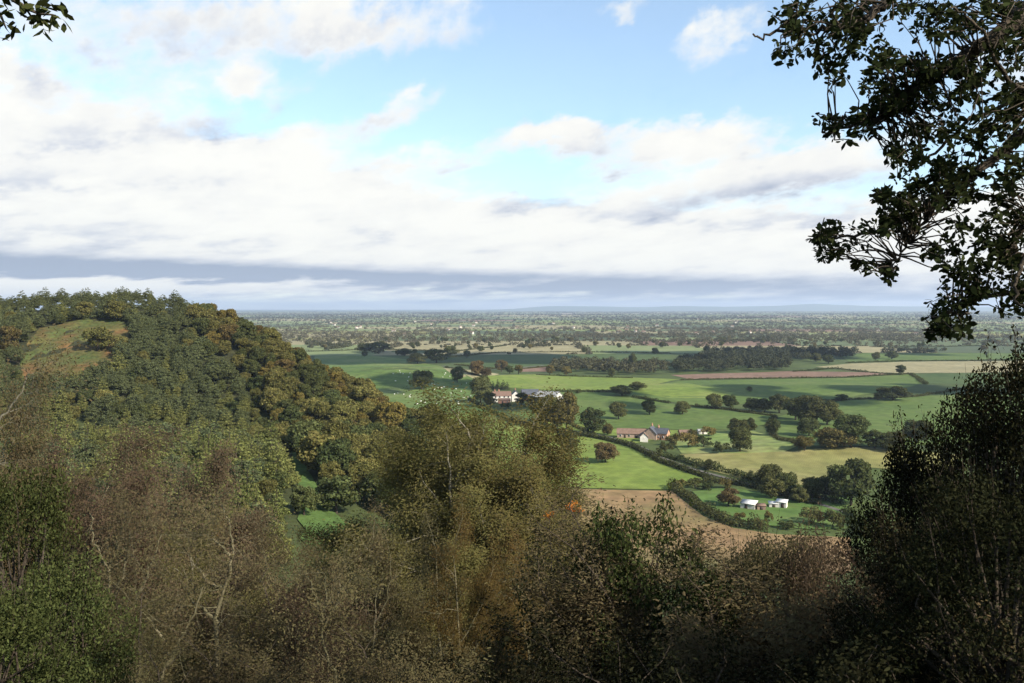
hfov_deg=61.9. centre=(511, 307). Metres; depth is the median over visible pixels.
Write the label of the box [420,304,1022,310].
distant hills
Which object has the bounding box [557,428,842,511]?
lane
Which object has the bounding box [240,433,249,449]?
conifer tree
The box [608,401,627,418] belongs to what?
field tree
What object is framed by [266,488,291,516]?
conifer tree
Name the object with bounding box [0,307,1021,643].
ground
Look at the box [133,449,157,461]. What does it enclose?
hillside tree
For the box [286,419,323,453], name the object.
hillside tree
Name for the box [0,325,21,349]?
hillside tree
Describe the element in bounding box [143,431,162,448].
conifer tree
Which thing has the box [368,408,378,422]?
hillside tree
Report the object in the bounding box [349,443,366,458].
hillside tree
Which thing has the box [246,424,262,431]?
hillside tree
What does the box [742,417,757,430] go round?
field tree
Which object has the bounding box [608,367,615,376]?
field tree
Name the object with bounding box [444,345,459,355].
field tree
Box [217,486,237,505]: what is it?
conifer tree
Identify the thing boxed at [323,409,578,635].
birch tree
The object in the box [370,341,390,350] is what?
field tree
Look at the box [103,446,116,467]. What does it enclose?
conifer tree
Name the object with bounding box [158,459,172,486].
conifer tree
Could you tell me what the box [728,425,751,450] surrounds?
field tree
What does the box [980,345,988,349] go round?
plain tree
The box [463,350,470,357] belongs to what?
field tree
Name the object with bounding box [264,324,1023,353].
distant hedgerow trees
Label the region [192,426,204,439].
conifer tree
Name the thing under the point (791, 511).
field
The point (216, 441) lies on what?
conifer tree
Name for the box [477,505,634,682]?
rowan tree
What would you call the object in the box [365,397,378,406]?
hillside tree
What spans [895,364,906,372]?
field tree
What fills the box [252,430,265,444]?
conifer tree
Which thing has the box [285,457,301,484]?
conifer tree
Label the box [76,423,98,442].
conifer tree
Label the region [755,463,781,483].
field tree
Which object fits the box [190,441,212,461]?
conifer tree
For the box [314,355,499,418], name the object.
field
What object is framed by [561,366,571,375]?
field tree
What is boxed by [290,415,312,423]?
hillside tree
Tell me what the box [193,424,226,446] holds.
conifer tree
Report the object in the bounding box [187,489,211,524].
conifer tree
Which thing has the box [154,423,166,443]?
conifer tree
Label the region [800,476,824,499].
field tree
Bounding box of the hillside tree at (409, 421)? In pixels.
[399,417,419,427]
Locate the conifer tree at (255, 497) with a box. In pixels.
[248,483,265,506]
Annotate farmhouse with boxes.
[492,390,511,401]
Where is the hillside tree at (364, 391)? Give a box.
[353,382,379,401]
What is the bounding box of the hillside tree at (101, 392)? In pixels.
[93,389,112,400]
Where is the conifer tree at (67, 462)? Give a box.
[60,459,75,472]
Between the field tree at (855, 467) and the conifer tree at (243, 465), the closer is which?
the conifer tree at (243, 465)
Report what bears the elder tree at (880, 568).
on the ground
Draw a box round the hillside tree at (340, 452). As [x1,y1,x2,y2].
[315,438,357,474]
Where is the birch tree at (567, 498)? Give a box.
[502,456,653,600]
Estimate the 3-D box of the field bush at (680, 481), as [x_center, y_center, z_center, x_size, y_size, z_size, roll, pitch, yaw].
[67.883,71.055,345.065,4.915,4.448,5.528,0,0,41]
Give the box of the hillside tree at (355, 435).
[350,432,371,445]
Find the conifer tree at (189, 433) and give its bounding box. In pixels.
[180,427,194,444]
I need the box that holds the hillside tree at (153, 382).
[147,379,158,387]
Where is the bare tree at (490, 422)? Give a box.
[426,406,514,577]
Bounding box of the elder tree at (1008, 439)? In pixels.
[943,336,1023,613]
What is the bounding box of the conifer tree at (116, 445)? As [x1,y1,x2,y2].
[108,437,123,451]
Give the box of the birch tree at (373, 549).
[298,495,419,682]
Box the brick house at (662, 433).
[655,425,670,439]
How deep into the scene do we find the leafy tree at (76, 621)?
15.08 m
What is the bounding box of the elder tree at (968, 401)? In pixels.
[902,324,1023,664]
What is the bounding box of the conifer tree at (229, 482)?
[222,474,235,493]
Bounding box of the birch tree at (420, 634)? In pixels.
[378,494,500,682]
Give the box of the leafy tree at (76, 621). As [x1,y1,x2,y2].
[0,525,148,682]
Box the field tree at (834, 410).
[814,400,843,424]
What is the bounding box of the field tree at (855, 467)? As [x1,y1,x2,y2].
[826,457,876,505]
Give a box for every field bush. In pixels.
[500,402,511,408]
[654,448,662,455]
[657,441,673,450]
[665,433,679,444]
[676,479,685,486]
[677,431,698,446]
[689,429,697,434]
[690,481,701,487]
[694,435,713,446]
[700,425,715,435]
[701,481,713,489]
[712,441,731,450]
[718,478,731,487]
[733,512,745,519]
[745,470,757,478]
[764,510,773,521]
[777,520,795,528]
[798,506,826,523]
[824,509,848,527]
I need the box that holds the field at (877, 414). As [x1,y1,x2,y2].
[777,391,1023,446]
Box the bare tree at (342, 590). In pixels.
[251,516,400,681]
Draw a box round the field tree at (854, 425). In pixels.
[831,413,871,447]
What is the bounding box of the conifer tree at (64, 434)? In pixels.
[58,427,73,443]
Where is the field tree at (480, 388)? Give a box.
[469,375,491,401]
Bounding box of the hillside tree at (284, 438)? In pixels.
[277,435,291,451]
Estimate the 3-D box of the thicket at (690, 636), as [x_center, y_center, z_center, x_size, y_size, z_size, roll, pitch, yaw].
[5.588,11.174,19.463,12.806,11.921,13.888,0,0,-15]
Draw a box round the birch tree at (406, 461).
[288,371,584,667]
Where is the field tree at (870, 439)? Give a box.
[862,429,885,448]
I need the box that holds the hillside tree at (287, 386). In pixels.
[269,377,297,398]
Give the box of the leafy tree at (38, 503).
[0,443,88,682]
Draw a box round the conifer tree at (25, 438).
[14,427,37,448]
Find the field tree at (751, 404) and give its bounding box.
[742,397,759,410]
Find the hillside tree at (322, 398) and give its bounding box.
[316,396,327,400]
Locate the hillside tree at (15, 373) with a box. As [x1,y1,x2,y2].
[10,369,24,380]
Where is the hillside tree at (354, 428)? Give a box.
[348,424,371,435]
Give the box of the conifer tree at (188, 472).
[164,464,194,485]
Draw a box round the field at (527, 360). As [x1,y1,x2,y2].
[458,354,672,367]
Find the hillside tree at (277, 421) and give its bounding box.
[262,420,279,428]
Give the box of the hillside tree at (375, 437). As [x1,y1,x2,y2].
[370,433,386,443]
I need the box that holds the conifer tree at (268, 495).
[264,492,280,509]
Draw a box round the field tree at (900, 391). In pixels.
[874,386,912,399]
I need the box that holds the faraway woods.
[237,311,1023,326]
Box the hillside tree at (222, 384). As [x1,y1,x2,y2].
[215,380,226,391]
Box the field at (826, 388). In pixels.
[627,374,921,404]
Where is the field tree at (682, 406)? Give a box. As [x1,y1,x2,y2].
[673,400,690,413]
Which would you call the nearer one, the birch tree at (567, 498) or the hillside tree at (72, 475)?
the birch tree at (567, 498)
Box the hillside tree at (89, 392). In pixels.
[77,389,93,403]
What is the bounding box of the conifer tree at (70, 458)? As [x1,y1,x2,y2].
[65,452,78,469]
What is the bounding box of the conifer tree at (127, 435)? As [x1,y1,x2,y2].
[121,425,134,442]
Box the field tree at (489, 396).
[482,391,496,406]
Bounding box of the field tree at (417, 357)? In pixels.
[406,353,426,363]
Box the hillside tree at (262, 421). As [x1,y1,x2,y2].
[256,417,268,425]
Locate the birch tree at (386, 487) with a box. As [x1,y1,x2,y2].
[306,443,430,580]
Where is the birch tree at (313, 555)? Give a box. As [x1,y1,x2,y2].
[256,519,377,678]
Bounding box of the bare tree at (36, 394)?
[0,323,98,483]
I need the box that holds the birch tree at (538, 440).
[448,378,669,632]
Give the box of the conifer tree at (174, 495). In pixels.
[166,481,185,510]
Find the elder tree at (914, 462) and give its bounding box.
[863,373,1022,647]
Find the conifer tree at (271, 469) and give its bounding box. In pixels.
[261,446,295,488]
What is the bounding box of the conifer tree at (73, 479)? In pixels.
[67,468,82,489]
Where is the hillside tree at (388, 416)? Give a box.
[374,400,406,426]
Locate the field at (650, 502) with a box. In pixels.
[549,489,850,581]
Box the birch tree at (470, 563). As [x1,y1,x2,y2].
[362,475,570,681]
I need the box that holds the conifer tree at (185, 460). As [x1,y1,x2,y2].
[180,453,189,465]
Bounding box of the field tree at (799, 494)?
[789,486,809,502]
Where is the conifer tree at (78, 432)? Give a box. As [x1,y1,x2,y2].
[70,426,95,440]
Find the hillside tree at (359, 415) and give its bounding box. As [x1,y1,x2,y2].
[352,411,369,422]
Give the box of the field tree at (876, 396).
[873,392,882,398]
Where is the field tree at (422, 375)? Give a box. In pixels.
[408,370,433,388]
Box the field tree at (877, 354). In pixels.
[871,352,879,359]
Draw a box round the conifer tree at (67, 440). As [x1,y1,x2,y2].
[57,438,73,456]
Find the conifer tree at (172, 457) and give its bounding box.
[154,452,183,476]
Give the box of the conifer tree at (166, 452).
[157,441,178,460]
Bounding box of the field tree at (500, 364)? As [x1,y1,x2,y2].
[494,360,507,371]
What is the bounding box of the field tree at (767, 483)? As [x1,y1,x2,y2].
[756,475,785,497]
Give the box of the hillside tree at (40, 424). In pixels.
[29,420,50,428]
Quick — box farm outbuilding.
[497,398,510,403]
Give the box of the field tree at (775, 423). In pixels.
[765,418,780,433]
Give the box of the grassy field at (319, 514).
[292,452,345,544]
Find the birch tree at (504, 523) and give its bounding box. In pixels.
[434,443,615,660]
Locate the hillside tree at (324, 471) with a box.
[317,460,345,479]
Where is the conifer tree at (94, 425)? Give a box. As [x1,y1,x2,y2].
[90,421,101,431]
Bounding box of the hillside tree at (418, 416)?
[413,404,439,424]
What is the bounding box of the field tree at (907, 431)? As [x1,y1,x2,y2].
[898,419,935,440]
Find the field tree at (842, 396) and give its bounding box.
[834,394,847,400]
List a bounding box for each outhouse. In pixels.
[677,430,690,433]
[697,429,706,433]
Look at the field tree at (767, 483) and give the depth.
324.48 m
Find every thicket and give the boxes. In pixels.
[70,562,347,682]
[77,565,200,682]
[79,592,465,682]
[161,600,595,682]
[215,543,509,682]
[425,611,909,682]
[462,466,1023,682]
[462,544,1020,682]
[468,586,839,682]
[471,574,662,682]
[484,494,986,682]
[500,570,965,682]
[503,504,985,682]
[566,487,989,682]
[688,500,850,682]
[741,498,897,677]
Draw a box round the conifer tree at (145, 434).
[139,426,153,443]
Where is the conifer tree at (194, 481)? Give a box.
[184,472,203,497]
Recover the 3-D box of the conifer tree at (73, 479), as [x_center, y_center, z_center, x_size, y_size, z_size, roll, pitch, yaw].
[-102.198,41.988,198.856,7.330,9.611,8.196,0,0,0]
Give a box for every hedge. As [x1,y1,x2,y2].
[306,345,505,351]
[444,366,489,379]
[445,350,670,357]
[453,362,668,369]
[467,397,510,418]
[503,418,714,478]
[528,417,596,435]
[536,374,632,377]
[554,389,616,392]
[632,394,670,402]
[661,451,845,503]
[666,478,769,529]
[680,372,908,379]
[682,475,821,503]
[690,403,775,415]
[764,415,796,443]
[792,366,902,374]
[816,387,964,400]
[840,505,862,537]
[845,358,1016,362]
[869,344,1012,346]
[908,372,928,384]
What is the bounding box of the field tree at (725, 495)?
[715,487,741,505]
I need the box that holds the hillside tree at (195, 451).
[186,444,206,459]
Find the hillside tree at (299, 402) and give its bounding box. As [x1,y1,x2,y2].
[294,398,304,407]
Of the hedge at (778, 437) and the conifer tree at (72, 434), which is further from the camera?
the hedge at (778, 437)
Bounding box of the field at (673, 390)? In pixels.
[629,383,732,397]
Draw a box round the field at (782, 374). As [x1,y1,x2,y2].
[673,371,886,378]
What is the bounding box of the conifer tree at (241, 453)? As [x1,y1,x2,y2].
[221,433,250,465]
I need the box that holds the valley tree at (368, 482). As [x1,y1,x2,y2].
[359,468,409,512]
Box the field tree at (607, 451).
[594,442,620,462]
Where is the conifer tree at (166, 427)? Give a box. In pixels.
[150,422,183,440]
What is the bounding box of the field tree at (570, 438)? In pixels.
[557,431,580,448]
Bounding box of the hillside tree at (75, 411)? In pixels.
[66,405,81,418]
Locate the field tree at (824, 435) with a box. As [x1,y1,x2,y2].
[812,427,857,447]
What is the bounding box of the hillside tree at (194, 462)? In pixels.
[183,460,204,473]
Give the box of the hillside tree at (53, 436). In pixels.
[40,432,58,441]
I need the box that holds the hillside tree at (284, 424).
[275,421,289,430]
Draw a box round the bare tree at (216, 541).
[109,474,295,682]
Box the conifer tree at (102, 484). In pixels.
[84,478,115,503]
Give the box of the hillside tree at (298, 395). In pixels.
[291,392,305,402]
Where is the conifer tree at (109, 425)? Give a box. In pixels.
[101,424,115,440]
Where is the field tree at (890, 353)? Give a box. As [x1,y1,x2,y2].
[884,351,897,358]
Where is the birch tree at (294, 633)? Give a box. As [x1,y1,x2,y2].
[179,565,382,682]
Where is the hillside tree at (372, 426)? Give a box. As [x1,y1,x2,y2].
[364,422,386,430]
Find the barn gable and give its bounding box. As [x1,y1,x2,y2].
[639,431,647,441]
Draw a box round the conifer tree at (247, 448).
[224,434,253,462]
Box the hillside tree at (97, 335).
[81,326,113,350]
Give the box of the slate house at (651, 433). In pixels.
[645,423,657,439]
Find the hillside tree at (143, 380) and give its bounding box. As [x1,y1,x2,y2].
[135,376,147,385]
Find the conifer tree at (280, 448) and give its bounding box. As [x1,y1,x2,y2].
[268,439,292,468]
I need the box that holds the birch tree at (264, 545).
[236,505,348,681]
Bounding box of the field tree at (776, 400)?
[768,393,789,412]
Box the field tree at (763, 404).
[755,398,772,411]
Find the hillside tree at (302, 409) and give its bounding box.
[299,407,306,414]
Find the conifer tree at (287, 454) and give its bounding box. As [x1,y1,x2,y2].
[281,443,295,465]
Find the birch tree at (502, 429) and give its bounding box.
[329,398,654,678]
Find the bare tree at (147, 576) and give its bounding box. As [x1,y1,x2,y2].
[66,483,241,676]
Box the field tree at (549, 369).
[546,365,554,374]
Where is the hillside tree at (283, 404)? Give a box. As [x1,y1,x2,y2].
[271,398,297,410]
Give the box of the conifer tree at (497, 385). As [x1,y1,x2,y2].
[494,379,500,389]
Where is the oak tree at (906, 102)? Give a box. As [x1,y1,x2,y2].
[752,0,1023,343]
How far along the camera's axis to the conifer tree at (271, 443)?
234.60 m
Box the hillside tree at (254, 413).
[246,408,260,421]
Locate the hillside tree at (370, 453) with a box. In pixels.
[360,440,396,466]
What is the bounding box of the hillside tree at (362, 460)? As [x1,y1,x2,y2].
[349,457,377,467]
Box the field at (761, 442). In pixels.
[676,431,795,453]
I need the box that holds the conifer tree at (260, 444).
[250,440,267,452]
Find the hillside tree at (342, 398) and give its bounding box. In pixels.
[338,395,349,400]
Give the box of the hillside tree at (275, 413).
[268,408,283,420]
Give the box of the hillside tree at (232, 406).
[224,400,238,413]
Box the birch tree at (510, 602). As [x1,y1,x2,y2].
[443,524,553,682]
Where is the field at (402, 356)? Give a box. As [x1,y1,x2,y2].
[373,351,453,358]
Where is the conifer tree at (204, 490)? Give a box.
[197,475,221,507]
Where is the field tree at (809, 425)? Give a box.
[797,417,820,435]
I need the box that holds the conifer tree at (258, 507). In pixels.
[244,502,286,549]
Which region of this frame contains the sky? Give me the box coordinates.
[0,0,1023,308]
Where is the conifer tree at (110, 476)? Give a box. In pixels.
[103,464,120,484]
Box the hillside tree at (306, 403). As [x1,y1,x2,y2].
[302,397,318,418]
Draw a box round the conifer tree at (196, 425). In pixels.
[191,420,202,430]
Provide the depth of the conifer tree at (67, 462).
214.76 m
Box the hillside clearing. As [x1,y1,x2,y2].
[20,319,128,378]
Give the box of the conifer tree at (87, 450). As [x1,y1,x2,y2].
[69,437,102,466]
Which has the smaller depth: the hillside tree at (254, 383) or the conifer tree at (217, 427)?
the conifer tree at (217, 427)
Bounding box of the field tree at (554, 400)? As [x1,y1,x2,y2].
[529,394,556,423]
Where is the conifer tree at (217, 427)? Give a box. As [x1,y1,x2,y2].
[210,423,223,430]
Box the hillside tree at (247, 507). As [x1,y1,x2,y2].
[233,505,251,516]
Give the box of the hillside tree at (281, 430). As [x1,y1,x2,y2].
[259,424,287,436]
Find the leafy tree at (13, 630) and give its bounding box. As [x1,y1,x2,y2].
[0,559,97,682]
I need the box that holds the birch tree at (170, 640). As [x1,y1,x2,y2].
[57,541,190,681]
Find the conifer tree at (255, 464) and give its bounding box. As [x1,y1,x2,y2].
[248,454,265,477]
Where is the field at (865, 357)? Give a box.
[842,353,1023,362]
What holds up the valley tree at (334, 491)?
on the ground
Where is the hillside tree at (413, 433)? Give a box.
[408,430,429,440]
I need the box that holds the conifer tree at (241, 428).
[235,421,247,435]
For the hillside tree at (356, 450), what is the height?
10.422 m
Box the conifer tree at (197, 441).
[193,432,205,448]
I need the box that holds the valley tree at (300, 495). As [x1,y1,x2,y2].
[289,484,320,514]
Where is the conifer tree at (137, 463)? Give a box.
[126,450,149,481]
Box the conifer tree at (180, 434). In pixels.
[172,425,187,440]
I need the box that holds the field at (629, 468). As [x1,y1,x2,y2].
[433,411,702,488]
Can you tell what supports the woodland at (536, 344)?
on the ground
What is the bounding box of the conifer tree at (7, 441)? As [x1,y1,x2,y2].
[2,430,16,449]
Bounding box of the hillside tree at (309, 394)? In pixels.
[304,385,321,398]
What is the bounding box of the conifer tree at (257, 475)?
[245,468,263,480]
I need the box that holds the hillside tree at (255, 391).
[248,388,261,397]
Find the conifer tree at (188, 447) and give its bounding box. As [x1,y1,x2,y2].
[169,437,195,457]
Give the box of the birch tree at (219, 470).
[147,435,280,677]
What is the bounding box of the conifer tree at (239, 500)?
[225,479,254,517]
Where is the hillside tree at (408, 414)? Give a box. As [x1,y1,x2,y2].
[394,408,411,418]
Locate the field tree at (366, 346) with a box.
[354,343,371,350]
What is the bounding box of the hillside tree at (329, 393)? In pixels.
[323,389,340,398]
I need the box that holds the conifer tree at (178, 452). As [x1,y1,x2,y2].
[175,441,191,461]
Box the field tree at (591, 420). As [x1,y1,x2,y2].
[579,407,606,431]
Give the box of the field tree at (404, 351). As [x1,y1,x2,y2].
[398,348,413,355]
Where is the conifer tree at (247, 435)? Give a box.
[235,430,252,443]
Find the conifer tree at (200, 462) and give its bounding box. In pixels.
[193,453,224,486]
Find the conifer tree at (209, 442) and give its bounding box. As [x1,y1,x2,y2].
[198,434,218,456]
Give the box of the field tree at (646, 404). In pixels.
[641,399,656,414]
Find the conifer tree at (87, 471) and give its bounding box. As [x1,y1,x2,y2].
[79,462,89,477]
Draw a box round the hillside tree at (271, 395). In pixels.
[259,386,287,411]
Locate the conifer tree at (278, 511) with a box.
[271,499,286,532]
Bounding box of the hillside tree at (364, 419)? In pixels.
[358,418,371,422]
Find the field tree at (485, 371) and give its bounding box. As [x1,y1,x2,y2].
[480,368,491,375]
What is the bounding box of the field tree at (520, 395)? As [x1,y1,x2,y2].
[514,392,527,404]
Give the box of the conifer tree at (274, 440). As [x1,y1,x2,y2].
[266,433,284,454]
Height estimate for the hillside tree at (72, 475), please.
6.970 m
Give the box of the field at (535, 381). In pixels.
[476,374,677,389]
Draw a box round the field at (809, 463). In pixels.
[680,447,958,484]
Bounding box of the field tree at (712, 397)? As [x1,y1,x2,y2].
[705,393,722,408]
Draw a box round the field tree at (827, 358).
[821,354,834,363]
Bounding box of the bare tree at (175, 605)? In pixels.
[85,510,286,682]
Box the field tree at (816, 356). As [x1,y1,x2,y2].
[810,353,821,361]
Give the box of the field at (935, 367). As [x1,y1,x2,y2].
[818,361,1023,372]
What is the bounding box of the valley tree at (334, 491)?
[315,475,361,513]
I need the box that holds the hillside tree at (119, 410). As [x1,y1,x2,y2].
[109,402,128,419]
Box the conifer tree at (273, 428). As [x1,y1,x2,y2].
[259,417,281,441]
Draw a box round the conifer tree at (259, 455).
[250,446,267,462]
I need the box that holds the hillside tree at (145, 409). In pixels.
[131,403,154,419]
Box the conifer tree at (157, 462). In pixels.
[144,450,167,478]
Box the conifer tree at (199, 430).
[187,427,205,433]
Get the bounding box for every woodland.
[0,286,407,437]
[304,339,352,349]
[517,341,550,347]
[548,355,670,372]
[654,333,805,345]
[670,352,792,369]
[699,344,858,358]
[880,346,946,352]
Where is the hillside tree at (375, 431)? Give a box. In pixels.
[371,429,380,434]
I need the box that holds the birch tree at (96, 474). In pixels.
[35,440,116,560]
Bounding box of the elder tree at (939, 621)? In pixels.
[829,441,1023,682]
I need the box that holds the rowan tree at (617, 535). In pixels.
[537,479,720,682]
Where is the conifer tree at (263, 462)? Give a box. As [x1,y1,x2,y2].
[246,457,266,469]
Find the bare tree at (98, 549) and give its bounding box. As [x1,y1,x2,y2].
[37,469,187,682]
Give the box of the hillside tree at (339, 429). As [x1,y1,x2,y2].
[320,421,353,443]
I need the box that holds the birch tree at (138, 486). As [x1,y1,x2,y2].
[36,457,195,677]
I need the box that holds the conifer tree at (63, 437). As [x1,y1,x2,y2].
[59,429,75,448]
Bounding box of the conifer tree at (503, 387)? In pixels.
[500,382,505,389]
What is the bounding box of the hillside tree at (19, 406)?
[12,402,26,414]
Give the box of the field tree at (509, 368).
[505,365,513,373]
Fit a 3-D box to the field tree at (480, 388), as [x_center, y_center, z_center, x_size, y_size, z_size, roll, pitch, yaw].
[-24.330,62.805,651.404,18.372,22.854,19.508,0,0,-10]
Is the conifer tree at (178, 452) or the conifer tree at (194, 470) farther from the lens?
the conifer tree at (178, 452)
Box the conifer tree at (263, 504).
[252,496,273,523]
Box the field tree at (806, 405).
[792,395,833,420]
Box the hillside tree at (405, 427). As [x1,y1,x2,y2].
[403,425,420,432]
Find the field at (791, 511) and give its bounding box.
[693,487,853,528]
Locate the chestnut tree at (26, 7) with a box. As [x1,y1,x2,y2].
[0,0,73,41]
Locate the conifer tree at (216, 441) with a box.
[207,429,223,449]
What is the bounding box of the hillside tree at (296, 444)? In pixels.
[293,431,321,454]
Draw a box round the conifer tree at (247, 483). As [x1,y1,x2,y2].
[235,468,264,505]
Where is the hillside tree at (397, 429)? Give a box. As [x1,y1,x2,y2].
[381,425,407,443]
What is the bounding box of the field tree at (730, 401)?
[721,394,739,406]
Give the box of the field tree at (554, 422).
[546,404,564,425]
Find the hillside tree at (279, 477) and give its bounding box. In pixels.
[266,471,287,496]
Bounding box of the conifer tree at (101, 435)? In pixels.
[96,424,113,442]
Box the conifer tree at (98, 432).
[93,425,103,439]
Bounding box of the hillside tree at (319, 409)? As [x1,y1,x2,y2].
[307,400,330,420]
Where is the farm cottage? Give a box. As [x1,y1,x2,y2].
[511,388,517,401]
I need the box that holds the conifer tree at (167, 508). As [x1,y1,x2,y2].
[146,500,185,525]
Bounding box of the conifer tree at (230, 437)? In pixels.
[218,429,238,454]
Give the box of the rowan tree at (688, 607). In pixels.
[635,547,758,682]
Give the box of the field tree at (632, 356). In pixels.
[627,352,636,363]
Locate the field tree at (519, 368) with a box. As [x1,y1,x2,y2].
[514,365,522,373]
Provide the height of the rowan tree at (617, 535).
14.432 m
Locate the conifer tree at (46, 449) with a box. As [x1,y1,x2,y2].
[34,438,64,460]
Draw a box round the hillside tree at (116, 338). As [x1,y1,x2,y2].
[109,335,128,347]
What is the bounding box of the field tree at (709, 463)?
[703,459,713,470]
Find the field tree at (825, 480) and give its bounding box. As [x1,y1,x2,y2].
[816,475,833,495]
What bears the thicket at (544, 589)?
on the ground
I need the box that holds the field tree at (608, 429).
[602,423,612,434]
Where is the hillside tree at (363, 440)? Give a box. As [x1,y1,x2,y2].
[351,436,369,446]
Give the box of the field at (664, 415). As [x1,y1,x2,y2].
[508,392,769,429]
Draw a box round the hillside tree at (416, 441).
[406,435,423,444]
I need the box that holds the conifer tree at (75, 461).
[65,452,88,468]
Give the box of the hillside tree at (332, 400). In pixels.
[322,396,339,418]
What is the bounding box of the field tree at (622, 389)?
[609,385,631,395]
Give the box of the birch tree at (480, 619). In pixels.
[405,484,537,682]
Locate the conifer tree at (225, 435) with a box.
[219,425,227,438]
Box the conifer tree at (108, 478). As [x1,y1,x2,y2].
[100,468,119,499]
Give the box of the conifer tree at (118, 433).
[111,426,129,443]
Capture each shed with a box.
[740,499,757,509]
[756,503,765,509]
[768,501,777,506]
[775,498,788,507]
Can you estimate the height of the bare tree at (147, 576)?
14.067 m
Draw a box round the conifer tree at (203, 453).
[193,446,210,465]
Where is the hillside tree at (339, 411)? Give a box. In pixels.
[325,404,357,420]
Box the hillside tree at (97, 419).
[95,417,104,427]
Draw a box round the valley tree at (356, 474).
[345,462,377,499]
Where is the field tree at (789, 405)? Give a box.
[780,397,797,419]
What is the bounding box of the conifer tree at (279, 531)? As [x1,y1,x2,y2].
[258,513,295,566]
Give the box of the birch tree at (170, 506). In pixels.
[89,454,291,682]
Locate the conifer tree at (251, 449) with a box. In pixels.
[244,439,260,460]
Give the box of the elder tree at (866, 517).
[832,437,960,617]
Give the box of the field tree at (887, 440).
[880,431,906,448]
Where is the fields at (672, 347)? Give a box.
[236,312,1023,355]
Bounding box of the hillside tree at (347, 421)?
[334,419,351,424]
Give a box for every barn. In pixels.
[521,389,538,395]
[534,391,562,399]
[616,428,646,437]
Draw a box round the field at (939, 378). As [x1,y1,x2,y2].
[916,373,1014,384]
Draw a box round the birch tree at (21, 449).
[0,360,59,595]
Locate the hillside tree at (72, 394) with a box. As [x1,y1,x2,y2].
[61,392,75,403]
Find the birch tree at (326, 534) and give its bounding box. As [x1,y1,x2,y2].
[284,405,460,671]
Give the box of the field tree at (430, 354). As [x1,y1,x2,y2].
[423,348,448,362]
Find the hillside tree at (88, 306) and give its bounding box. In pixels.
[72,301,96,315]
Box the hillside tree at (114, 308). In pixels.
[103,300,130,320]
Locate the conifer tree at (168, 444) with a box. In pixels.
[158,437,175,453]
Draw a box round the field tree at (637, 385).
[629,381,647,389]
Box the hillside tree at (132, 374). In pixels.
[127,370,142,379]
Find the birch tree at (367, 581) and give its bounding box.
[304,482,465,679]
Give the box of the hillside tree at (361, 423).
[346,421,369,432]
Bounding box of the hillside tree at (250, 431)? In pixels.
[247,429,261,436]
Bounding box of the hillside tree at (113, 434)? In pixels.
[110,430,130,439]
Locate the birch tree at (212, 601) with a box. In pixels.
[148,514,281,682]
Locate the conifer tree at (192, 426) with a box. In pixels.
[180,425,197,443]
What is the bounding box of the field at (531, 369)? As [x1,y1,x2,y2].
[522,367,555,371]
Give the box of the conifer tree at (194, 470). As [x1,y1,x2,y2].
[185,463,199,482]
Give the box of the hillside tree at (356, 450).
[344,447,365,472]
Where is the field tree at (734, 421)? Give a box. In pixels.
[726,417,747,429]
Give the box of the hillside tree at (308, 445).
[294,429,338,474]
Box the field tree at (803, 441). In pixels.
[792,435,814,450]
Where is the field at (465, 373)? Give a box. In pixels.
[444,368,497,377]
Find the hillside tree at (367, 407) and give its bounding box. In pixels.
[358,401,376,418]
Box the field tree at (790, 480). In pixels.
[775,471,800,492]
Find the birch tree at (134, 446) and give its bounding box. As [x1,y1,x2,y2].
[1,417,191,663]
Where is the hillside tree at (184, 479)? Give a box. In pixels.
[167,477,194,491]
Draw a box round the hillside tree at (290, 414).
[278,405,305,425]
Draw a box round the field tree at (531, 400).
[526,395,537,403]
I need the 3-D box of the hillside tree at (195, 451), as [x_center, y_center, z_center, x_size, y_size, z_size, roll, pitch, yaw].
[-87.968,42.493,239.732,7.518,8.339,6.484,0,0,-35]
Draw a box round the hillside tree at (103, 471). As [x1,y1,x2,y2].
[81,470,114,487]
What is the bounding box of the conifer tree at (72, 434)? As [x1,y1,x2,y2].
[69,431,80,441]
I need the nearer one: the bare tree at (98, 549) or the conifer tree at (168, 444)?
the bare tree at (98, 549)
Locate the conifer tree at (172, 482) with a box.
[165,473,177,489]
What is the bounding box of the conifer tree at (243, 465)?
[224,459,258,496]
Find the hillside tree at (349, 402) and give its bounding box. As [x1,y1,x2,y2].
[335,399,360,411]
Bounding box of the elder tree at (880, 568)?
[793,494,1013,682]
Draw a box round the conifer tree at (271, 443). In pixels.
[258,432,287,460]
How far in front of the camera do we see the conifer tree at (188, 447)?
238.50 m
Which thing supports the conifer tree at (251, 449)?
on the ground
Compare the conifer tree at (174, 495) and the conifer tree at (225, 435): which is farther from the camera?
the conifer tree at (225, 435)
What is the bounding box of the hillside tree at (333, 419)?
[326,417,346,423]
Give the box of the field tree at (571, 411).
[555,391,579,428]
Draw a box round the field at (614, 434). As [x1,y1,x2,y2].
[543,422,677,442]
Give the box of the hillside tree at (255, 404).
[251,395,265,408]
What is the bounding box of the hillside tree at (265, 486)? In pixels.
[254,478,277,499]
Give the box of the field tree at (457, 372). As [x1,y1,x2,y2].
[450,366,463,381]
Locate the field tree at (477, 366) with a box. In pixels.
[468,360,483,374]
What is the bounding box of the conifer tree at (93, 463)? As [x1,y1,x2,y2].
[86,452,104,469]
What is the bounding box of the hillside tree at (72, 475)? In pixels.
[61,470,80,485]
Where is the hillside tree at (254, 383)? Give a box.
[246,375,264,390]

